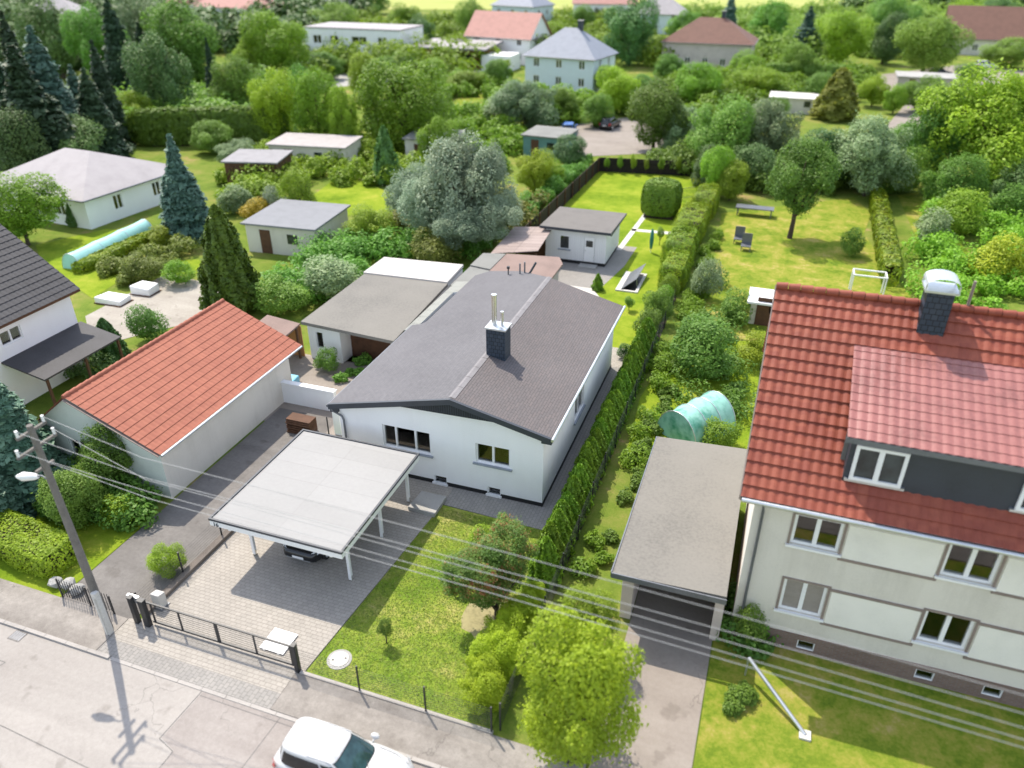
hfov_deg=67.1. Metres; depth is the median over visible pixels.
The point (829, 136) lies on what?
tree
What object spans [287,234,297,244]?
window
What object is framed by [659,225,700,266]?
clipped hedge
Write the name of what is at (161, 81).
tree
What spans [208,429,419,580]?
carport
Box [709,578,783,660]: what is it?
shrubbery
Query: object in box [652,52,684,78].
tree
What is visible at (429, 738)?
footpath
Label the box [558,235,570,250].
window
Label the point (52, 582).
boulder
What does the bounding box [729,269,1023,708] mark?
house
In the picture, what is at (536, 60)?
window
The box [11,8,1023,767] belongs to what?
ground
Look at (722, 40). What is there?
house
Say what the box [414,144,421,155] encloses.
door
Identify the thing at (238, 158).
shed
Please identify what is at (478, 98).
orchard meadow
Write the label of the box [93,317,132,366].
conifer
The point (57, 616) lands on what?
footpath
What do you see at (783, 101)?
tree
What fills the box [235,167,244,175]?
door
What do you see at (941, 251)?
shrubbery
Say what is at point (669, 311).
shrub
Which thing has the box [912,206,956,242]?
shrub
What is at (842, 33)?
tree
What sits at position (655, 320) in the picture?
shrub
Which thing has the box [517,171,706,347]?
lawn
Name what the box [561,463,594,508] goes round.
thuja
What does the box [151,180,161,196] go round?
window
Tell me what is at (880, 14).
tree
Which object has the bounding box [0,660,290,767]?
road seam
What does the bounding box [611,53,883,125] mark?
shrubbery
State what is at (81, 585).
boulder
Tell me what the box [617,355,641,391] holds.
thuja
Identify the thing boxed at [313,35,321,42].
window
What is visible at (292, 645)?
gate post
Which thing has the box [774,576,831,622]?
window
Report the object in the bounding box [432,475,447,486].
cellar window
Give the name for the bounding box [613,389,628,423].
thuja
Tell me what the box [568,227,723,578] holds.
shrubbery
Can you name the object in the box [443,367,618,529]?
garden path
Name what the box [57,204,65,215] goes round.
window
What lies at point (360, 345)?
door
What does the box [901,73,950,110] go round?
tree
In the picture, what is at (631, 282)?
hatch
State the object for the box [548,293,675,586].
planting strip
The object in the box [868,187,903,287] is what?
strip hedge
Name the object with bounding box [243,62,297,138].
tree
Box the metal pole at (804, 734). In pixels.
[744,657,810,741]
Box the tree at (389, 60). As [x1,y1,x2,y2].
[378,51,415,79]
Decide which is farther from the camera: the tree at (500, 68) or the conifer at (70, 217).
the tree at (500, 68)
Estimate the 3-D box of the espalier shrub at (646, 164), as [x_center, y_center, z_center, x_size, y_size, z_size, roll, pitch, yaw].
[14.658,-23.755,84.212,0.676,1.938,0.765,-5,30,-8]
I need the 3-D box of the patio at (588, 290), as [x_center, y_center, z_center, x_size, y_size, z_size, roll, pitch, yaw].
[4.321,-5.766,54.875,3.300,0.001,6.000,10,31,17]
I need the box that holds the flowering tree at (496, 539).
[434,509,539,619]
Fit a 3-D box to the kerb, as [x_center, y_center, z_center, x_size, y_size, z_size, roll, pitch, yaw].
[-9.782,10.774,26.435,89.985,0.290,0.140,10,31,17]
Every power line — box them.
[17,432,1023,713]
[19,452,1023,739]
[44,417,1023,695]
[45,461,1023,747]
[54,429,1023,727]
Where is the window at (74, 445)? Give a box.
[69,439,83,455]
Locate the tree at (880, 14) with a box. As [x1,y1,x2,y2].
[866,0,927,26]
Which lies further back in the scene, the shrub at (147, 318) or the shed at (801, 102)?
the shed at (801, 102)
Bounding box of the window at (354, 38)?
[351,36,366,44]
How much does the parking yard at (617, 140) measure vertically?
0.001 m
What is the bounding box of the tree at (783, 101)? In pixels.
[751,96,791,120]
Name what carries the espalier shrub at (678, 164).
on the lawn at (611, 191)
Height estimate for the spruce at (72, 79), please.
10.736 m
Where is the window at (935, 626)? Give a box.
[911,608,979,655]
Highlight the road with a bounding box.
[0,623,428,767]
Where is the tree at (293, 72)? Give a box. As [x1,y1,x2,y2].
[285,59,318,105]
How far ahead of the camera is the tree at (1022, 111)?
75.32 m
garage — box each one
[37,298,302,498]
[301,257,462,362]
[610,436,746,640]
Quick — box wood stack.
[285,412,317,433]
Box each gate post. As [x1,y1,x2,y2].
[126,594,141,623]
[136,597,152,627]
[289,641,300,672]
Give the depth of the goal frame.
55.74 m
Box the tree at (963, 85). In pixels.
[943,76,984,100]
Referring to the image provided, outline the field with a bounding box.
[382,0,844,9]
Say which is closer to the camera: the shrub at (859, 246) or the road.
the road
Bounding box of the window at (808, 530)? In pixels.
[785,513,848,557]
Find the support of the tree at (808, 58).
on the ground at (605, 514)
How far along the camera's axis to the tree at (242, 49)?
132.03 m
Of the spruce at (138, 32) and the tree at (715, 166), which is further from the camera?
the spruce at (138, 32)
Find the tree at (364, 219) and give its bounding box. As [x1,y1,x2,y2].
[341,201,396,238]
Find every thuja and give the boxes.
[526,535,563,590]
[529,521,567,568]
[545,499,579,543]
[550,491,583,531]
[550,508,575,560]
[556,474,590,521]
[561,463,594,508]
[567,458,596,494]
[568,441,601,485]
[584,417,613,455]
[585,427,611,467]
[586,437,606,476]
[591,408,618,448]
[595,399,621,438]
[601,391,623,427]
[609,362,637,395]
[609,368,635,405]
[610,378,631,413]
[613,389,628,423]
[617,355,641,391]
[622,342,645,377]
[625,349,643,384]
[631,317,655,351]
[631,329,652,363]
[633,324,654,356]
[636,340,648,372]
[648,317,658,346]
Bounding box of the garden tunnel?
[657,390,735,442]
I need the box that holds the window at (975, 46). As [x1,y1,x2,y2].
[971,44,978,50]
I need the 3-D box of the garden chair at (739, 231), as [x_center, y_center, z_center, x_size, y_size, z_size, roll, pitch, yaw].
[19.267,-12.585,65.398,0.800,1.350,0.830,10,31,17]
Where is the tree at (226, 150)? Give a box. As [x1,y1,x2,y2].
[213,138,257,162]
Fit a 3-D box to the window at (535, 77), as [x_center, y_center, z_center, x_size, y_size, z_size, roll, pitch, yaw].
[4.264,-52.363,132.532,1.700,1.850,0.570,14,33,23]
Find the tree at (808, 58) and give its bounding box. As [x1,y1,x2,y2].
[776,42,822,78]
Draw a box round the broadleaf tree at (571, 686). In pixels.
[513,597,648,767]
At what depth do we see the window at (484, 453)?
34.95 m
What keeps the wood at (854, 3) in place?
on the ground at (605, 514)
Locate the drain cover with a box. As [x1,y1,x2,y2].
[7,629,27,641]
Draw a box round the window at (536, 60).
[533,58,538,66]
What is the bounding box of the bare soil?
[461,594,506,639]
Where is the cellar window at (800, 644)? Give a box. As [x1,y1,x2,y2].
[796,640,814,650]
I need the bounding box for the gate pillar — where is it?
[332,412,341,435]
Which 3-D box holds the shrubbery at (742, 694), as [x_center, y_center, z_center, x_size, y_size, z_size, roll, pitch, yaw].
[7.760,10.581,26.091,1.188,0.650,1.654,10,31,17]
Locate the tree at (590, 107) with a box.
[579,92,614,127]
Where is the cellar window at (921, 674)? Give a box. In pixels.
[913,669,934,680]
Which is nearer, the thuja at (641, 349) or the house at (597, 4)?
the thuja at (641, 349)
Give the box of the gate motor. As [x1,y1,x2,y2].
[150,590,169,610]
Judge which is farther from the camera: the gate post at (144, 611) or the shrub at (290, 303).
the shrub at (290, 303)
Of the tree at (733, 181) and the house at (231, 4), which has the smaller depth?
the tree at (733, 181)
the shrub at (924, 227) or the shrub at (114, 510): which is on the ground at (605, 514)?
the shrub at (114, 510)
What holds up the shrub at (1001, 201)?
on the ground at (605, 514)
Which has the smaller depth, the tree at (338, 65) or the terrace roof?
the terrace roof
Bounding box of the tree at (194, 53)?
[135,0,226,76]
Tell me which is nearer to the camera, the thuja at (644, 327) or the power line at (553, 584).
the power line at (553, 584)
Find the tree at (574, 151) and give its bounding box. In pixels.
[552,132,587,163]
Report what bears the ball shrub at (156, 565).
on the neighbour driveway at (121, 572)
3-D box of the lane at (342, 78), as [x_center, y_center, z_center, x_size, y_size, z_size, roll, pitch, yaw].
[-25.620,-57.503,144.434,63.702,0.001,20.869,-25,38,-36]
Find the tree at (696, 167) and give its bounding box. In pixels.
[689,141,739,185]
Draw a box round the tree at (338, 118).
[325,82,364,138]
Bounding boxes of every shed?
[220,149,292,184]
[240,199,350,255]
[265,132,362,168]
[402,127,465,155]
[521,125,578,158]
[539,207,626,269]
[747,287,773,325]
[769,91,824,114]
[893,71,958,88]
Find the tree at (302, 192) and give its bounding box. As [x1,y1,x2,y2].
[274,166,318,201]
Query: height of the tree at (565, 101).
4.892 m
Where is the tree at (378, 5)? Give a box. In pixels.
[360,0,391,13]
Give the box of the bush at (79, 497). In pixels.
[28,463,111,529]
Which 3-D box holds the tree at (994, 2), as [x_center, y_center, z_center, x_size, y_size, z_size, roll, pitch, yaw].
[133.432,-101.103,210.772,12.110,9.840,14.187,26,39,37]
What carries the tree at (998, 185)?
on the ground at (605, 514)
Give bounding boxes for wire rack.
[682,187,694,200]
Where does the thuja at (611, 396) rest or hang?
on the planting strip
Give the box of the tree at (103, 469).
[76,422,133,489]
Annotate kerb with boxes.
[0,618,446,767]
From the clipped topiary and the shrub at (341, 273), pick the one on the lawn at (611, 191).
the clipped topiary
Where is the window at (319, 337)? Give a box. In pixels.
[316,332,323,347]
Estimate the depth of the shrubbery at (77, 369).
44.99 m
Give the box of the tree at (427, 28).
[409,9,436,40]
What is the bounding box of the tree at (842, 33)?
[812,7,878,62]
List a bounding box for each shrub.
[100,485,138,526]
[118,251,166,283]
[120,302,170,341]
[144,540,188,578]
[145,224,170,246]
[160,259,196,283]
[216,183,260,213]
[237,196,270,219]
[249,271,313,316]
[260,185,287,207]
[295,254,363,298]
[312,346,340,371]
[407,226,468,262]
[446,70,484,90]
[457,650,508,715]
[466,523,491,547]
[466,629,526,686]
[477,602,532,655]
[481,97,514,119]
[494,590,539,628]
[521,578,545,610]
[603,157,609,168]
[616,342,630,357]
[617,155,622,173]
[630,154,636,173]
[632,303,661,333]
[642,286,677,324]
[643,159,648,174]
[650,283,674,309]
[658,158,665,175]
[658,273,681,297]
[664,311,739,381]
[670,217,695,231]
[675,156,681,176]
[690,257,725,295]
[700,415,742,446]
[719,286,752,321]
[729,603,769,647]
[733,326,765,367]
[838,227,867,254]
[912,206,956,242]
[928,185,996,234]
[963,230,1023,278]
[985,182,1023,223]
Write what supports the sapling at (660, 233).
on the lawn at (611, 191)
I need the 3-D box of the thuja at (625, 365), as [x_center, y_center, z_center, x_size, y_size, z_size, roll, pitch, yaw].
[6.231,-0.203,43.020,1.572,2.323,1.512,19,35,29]
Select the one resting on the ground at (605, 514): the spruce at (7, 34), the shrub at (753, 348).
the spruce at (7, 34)
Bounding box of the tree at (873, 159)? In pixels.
[831,109,921,195]
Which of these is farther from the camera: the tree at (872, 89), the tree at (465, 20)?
the tree at (465, 20)
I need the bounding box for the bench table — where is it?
[736,204,773,218]
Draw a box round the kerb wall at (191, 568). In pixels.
[147,529,234,613]
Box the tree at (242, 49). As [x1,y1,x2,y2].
[229,34,270,73]
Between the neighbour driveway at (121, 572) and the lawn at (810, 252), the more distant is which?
the lawn at (810, 252)
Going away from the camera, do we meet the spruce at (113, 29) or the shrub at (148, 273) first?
the shrub at (148, 273)
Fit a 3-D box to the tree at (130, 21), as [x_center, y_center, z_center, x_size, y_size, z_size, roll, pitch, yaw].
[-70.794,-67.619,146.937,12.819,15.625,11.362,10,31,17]
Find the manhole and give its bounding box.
[327,649,351,669]
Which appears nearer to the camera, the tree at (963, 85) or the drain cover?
the drain cover
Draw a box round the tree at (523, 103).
[490,76,559,128]
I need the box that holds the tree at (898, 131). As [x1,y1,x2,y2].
[883,120,920,154]
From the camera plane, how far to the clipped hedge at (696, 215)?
66.18 m
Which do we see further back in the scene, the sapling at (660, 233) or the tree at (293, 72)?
the tree at (293, 72)
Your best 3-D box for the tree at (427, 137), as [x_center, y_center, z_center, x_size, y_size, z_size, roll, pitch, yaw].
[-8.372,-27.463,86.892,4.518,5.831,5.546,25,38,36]
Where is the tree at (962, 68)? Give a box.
[954,62,986,82]
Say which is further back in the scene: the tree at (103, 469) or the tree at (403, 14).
the tree at (403, 14)
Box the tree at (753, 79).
[721,65,790,95]
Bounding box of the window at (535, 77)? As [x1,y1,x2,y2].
[533,75,538,82]
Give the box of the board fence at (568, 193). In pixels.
[525,157,700,226]
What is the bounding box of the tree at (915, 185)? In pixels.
[870,144,934,193]
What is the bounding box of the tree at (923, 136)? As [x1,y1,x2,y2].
[904,86,984,179]
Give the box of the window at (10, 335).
[0,324,22,346]
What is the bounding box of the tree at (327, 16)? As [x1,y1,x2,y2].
[306,1,358,22]
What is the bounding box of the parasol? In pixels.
[650,229,653,252]
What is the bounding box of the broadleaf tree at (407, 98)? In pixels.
[347,55,461,146]
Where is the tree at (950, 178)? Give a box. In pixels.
[919,151,995,207]
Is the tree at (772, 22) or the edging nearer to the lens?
the edging
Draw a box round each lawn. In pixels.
[0,513,146,596]
[36,229,116,263]
[50,259,200,297]
[306,505,548,728]
[314,176,392,215]
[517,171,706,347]
[606,299,640,347]
[626,341,760,454]
[694,632,1023,767]
[705,198,910,339]
[898,192,978,295]
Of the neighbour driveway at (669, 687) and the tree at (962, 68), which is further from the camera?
the tree at (962, 68)
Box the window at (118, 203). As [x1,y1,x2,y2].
[112,193,123,209]
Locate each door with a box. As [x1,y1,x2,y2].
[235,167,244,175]
[259,229,272,253]
[350,335,390,358]
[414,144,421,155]
[531,139,538,155]
[584,237,594,261]
[754,297,772,325]
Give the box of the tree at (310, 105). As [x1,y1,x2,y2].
[286,60,339,134]
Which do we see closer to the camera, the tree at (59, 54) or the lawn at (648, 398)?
the lawn at (648, 398)
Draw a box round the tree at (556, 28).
[547,21,565,33]
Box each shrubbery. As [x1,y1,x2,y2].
[0,59,302,161]
[31,453,162,532]
[63,351,116,379]
[95,231,202,285]
[212,126,448,211]
[258,218,438,305]
[266,4,678,80]
[332,268,465,382]
[362,67,597,169]
[388,184,549,251]
[443,153,592,259]
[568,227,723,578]
[601,335,694,544]
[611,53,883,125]
[644,131,889,196]
[661,0,1023,61]
[668,267,756,432]
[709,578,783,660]
[721,679,759,717]
[901,175,1023,309]
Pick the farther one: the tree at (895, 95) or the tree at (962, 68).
the tree at (962, 68)
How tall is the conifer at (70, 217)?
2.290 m
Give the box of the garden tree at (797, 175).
[763,133,847,238]
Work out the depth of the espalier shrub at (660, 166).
83.71 m
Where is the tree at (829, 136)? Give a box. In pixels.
[801,123,863,183]
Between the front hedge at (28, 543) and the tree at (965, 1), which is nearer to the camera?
the front hedge at (28, 543)
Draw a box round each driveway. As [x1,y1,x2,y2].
[61,408,333,618]
[110,477,453,693]
[589,585,714,767]
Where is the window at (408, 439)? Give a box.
[383,424,432,458]
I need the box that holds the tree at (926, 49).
[889,12,976,71]
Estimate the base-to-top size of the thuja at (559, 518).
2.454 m
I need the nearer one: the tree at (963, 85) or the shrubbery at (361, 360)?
the shrubbery at (361, 360)
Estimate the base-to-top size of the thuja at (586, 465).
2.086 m
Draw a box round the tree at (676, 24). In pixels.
[666,9,701,34]
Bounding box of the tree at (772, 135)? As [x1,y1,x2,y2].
[737,94,805,158]
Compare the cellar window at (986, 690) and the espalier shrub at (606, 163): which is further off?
the espalier shrub at (606, 163)
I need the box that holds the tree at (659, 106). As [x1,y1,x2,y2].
[625,76,690,149]
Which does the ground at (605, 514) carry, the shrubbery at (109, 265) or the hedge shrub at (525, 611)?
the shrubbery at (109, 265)
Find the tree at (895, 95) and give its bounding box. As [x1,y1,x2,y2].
[882,82,908,113]
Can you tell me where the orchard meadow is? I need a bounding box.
[455,85,524,123]
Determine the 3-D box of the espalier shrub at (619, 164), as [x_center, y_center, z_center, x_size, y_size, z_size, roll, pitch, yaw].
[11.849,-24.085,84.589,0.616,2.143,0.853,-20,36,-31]
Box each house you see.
[0,148,188,229]
[0,224,90,404]
[15,0,100,17]
[166,0,201,7]
[193,0,283,20]
[294,22,423,61]
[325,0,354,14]
[326,262,625,506]
[414,38,519,70]
[464,10,552,64]
[490,0,555,21]
[521,20,618,93]
[572,0,637,15]
[633,0,688,33]
[660,10,758,69]
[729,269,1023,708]
[945,5,1023,55]
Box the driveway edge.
[97,638,280,708]
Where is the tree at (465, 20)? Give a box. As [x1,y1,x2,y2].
[452,0,486,32]
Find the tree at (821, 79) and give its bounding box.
[795,70,831,93]
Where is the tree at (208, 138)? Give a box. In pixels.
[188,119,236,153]
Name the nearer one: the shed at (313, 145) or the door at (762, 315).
the door at (762, 315)
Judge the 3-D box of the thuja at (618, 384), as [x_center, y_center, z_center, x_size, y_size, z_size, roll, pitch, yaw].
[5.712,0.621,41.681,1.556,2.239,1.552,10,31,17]
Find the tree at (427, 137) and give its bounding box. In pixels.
[414,115,458,159]
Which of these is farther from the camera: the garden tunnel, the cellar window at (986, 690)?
the garden tunnel
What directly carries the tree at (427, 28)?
on the ground at (605, 514)
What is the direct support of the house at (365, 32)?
on the ground at (605, 514)
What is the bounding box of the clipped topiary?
[640,176,682,219]
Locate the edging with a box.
[299,670,493,734]
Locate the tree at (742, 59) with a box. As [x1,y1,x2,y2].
[727,47,765,70]
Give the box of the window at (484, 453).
[473,443,511,471]
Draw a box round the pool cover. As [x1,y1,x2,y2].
[62,219,153,269]
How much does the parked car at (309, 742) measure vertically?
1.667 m
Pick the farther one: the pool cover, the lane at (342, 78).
the lane at (342, 78)
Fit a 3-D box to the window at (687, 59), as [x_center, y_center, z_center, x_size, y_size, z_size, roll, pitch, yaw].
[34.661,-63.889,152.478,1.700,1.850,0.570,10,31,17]
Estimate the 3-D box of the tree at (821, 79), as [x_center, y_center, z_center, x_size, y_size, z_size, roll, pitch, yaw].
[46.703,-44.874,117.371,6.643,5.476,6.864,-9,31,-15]
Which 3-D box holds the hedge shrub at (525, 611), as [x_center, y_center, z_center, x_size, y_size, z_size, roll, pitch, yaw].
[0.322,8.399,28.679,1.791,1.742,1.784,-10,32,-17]
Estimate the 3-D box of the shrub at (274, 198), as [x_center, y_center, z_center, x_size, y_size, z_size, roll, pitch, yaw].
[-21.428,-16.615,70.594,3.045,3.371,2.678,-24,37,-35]
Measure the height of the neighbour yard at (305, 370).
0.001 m
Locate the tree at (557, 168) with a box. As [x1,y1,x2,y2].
[542,157,566,185]
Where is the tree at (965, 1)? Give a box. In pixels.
[938,0,985,21]
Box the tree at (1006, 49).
[976,35,1023,67]
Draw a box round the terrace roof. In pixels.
[1,321,123,403]
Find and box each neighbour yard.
[85,275,217,339]
[264,354,367,436]
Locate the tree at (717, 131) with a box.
[681,90,761,159]
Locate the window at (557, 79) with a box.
[555,76,560,84]
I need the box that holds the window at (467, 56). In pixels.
[440,55,473,66]
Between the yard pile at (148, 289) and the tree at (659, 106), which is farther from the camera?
the tree at (659, 106)
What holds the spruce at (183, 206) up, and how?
on the ground at (605, 514)
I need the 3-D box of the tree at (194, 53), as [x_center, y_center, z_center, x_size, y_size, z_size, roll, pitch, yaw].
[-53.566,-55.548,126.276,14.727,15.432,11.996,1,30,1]
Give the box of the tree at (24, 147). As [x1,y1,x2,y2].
[0,102,52,171]
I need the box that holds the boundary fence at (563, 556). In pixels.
[499,217,706,730]
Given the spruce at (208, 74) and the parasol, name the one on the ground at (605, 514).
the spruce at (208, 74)
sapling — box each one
[376,617,392,642]
[590,273,603,290]
[624,296,634,310]
[657,226,664,244]
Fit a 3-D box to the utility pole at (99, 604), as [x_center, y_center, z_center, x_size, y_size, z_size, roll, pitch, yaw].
[-15.543,5.285,26.601,1.592,9.232,1.230,-10,31,-17]
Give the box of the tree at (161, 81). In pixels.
[117,29,195,106]
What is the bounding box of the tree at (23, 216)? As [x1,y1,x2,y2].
[0,170,76,245]
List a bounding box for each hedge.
[0,508,77,578]
[71,230,158,272]
[125,104,290,146]
[657,247,692,291]
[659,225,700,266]
[672,201,710,243]
[690,181,721,219]
[764,62,857,85]
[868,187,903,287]
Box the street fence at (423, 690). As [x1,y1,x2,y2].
[294,647,492,731]
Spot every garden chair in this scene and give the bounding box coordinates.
[733,226,745,243]
[740,233,752,251]
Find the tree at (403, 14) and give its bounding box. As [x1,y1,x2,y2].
[386,0,421,23]
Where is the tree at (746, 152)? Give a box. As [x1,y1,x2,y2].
[731,140,778,185]
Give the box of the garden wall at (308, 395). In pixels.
[280,379,336,410]
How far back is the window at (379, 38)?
155.99 m
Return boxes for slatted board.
[259,628,297,654]
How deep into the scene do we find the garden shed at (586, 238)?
61.08 m
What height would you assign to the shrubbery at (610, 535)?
0.834 m
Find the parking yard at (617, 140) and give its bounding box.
[557,117,661,155]
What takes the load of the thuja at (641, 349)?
on the planting strip
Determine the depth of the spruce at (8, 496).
33.70 m
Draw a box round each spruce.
[0,10,24,69]
[0,42,88,171]
[0,62,6,98]
[0,382,75,512]
[0,475,37,519]
[21,25,82,136]
[66,64,81,110]
[75,67,135,157]
[89,39,136,145]
[101,0,147,96]
[134,22,156,70]
[157,133,208,244]
[204,37,219,96]
[724,0,737,23]
[787,6,821,59]
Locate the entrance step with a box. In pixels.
[408,491,445,516]
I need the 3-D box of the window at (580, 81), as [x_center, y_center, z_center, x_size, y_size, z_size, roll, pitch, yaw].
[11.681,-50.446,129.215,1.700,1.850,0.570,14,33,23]
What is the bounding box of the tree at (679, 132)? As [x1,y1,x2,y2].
[657,103,703,150]
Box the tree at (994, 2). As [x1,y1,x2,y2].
[982,0,1021,6]
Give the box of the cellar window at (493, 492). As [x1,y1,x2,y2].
[486,487,501,498]
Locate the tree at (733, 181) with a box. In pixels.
[714,156,749,200]
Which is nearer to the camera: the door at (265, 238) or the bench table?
the door at (265, 238)
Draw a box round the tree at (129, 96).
[116,87,153,134]
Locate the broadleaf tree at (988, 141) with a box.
[907,57,1023,188]
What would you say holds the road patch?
on the road
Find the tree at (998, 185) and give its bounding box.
[986,158,1023,205]
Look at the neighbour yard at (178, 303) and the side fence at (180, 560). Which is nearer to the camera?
the side fence at (180, 560)
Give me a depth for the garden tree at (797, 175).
63.23 m
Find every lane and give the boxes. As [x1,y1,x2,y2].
[324,69,483,86]
[879,64,1023,140]
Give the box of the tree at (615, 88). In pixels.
[593,62,640,113]
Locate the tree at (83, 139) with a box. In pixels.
[48,113,110,151]
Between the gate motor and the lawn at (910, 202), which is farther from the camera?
the lawn at (910, 202)
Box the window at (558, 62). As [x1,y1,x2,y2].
[556,59,561,67]
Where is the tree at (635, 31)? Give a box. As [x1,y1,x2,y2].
[600,0,664,66]
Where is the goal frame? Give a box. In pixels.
[848,268,887,294]
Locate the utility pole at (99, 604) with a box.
[14,415,113,634]
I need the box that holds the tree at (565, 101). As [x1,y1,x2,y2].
[543,86,584,121]
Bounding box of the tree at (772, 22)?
[747,0,792,49]
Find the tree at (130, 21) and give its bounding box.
[111,0,165,48]
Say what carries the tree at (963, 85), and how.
on the ground at (605, 514)
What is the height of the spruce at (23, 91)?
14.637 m
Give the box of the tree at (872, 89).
[857,74,890,106]
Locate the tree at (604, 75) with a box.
[594,64,621,87]
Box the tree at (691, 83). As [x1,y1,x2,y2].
[670,60,726,102]
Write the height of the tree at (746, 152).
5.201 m
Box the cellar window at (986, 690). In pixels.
[981,686,1002,697]
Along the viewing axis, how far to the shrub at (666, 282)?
54.40 m
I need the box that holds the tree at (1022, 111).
[1002,109,1023,168]
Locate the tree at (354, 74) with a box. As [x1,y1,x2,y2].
[346,50,385,101]
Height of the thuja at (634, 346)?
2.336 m
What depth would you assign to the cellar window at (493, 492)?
35.86 m
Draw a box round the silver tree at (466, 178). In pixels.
[394,124,524,249]
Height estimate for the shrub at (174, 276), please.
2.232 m
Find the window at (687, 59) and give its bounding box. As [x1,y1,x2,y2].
[684,57,689,63]
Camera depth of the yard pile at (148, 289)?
56.00 m
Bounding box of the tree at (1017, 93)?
[986,70,1022,147]
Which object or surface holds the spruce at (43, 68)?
on the ground at (605, 514)
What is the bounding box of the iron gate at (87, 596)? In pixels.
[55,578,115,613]
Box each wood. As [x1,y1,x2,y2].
[0,0,372,71]
[838,0,1023,12]
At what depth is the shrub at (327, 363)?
45.53 m
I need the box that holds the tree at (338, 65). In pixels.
[306,51,346,79]
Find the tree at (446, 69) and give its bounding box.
[412,57,449,82]
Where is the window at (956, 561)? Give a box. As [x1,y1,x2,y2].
[934,544,1007,590]
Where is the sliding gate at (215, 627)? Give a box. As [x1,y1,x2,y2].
[126,593,293,665]
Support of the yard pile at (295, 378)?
on the neighbour yard at (305, 370)
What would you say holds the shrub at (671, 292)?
on the ground at (605, 514)
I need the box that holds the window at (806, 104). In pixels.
[804,101,810,106]
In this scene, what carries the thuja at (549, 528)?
on the lawn at (398, 587)
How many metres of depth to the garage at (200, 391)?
37.52 m
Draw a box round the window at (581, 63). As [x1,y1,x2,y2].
[579,61,584,69]
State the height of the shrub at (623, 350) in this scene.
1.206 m
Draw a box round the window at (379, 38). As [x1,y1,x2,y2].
[378,37,386,44]
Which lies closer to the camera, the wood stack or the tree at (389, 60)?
the wood stack
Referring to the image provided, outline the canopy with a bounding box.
[491,227,550,255]
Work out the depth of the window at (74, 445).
36.45 m
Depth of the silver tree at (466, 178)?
60.29 m
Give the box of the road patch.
[161,692,426,767]
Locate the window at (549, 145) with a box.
[547,143,553,149]
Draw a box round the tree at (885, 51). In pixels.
[870,8,908,64]
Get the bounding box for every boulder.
[47,576,62,587]
[60,577,75,589]
[69,583,85,595]
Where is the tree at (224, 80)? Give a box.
[207,50,261,103]
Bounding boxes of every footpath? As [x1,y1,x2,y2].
[0,578,127,649]
[270,673,585,767]
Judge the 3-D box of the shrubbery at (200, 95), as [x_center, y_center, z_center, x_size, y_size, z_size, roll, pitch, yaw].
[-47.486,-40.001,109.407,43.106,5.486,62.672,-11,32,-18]
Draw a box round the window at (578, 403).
[574,388,585,425]
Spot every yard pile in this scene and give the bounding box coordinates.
[94,292,133,307]
[129,281,161,297]
[291,374,301,382]
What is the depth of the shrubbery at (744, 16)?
199.98 m
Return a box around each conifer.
[65,203,77,226]
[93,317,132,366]
[197,203,262,312]
[372,125,401,185]
[808,67,860,121]
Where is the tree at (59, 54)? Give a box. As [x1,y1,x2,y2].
[9,0,84,78]
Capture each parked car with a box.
[272,717,413,767]
[283,544,328,562]
[562,122,577,128]
[599,116,620,129]
[931,67,951,72]
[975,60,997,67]
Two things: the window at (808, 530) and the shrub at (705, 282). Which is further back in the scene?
the shrub at (705, 282)
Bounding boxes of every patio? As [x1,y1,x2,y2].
[558,245,636,287]
[573,286,597,295]
[611,347,623,367]
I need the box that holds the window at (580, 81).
[578,78,583,86]
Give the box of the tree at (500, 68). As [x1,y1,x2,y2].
[481,58,512,80]
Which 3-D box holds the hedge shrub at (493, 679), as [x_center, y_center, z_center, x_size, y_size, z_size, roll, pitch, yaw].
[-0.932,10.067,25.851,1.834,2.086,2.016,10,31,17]
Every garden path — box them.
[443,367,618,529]
[616,214,645,249]
[635,229,669,233]
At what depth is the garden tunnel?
39.61 m
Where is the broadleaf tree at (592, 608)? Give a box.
[551,579,623,642]
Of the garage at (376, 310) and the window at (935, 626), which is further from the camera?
the garage at (376, 310)
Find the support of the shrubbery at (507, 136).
on the ground at (605, 514)
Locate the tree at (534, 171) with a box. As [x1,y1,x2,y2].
[515,147,554,193]
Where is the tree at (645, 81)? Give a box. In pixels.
[632,73,662,91]
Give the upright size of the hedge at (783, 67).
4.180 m
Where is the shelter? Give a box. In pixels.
[260,315,304,358]
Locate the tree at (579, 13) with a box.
[569,4,596,29]
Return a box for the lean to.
[404,253,562,330]
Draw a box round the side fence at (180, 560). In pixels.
[134,417,329,600]
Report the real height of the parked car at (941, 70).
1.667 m
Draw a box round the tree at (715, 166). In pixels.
[700,144,738,195]
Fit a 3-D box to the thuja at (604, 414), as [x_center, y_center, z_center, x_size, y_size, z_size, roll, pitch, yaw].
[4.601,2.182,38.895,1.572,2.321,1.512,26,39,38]
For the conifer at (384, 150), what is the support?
on the ground at (605, 514)
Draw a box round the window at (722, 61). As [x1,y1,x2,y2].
[719,58,725,65]
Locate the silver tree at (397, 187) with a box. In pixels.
[382,156,438,219]
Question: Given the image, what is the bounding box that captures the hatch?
[615,264,646,292]
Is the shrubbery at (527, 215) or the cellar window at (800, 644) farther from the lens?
the shrubbery at (527, 215)
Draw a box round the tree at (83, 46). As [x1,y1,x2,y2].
[57,0,130,75]
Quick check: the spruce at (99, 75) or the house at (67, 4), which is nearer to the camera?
the spruce at (99, 75)
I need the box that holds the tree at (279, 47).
[237,6,315,73]

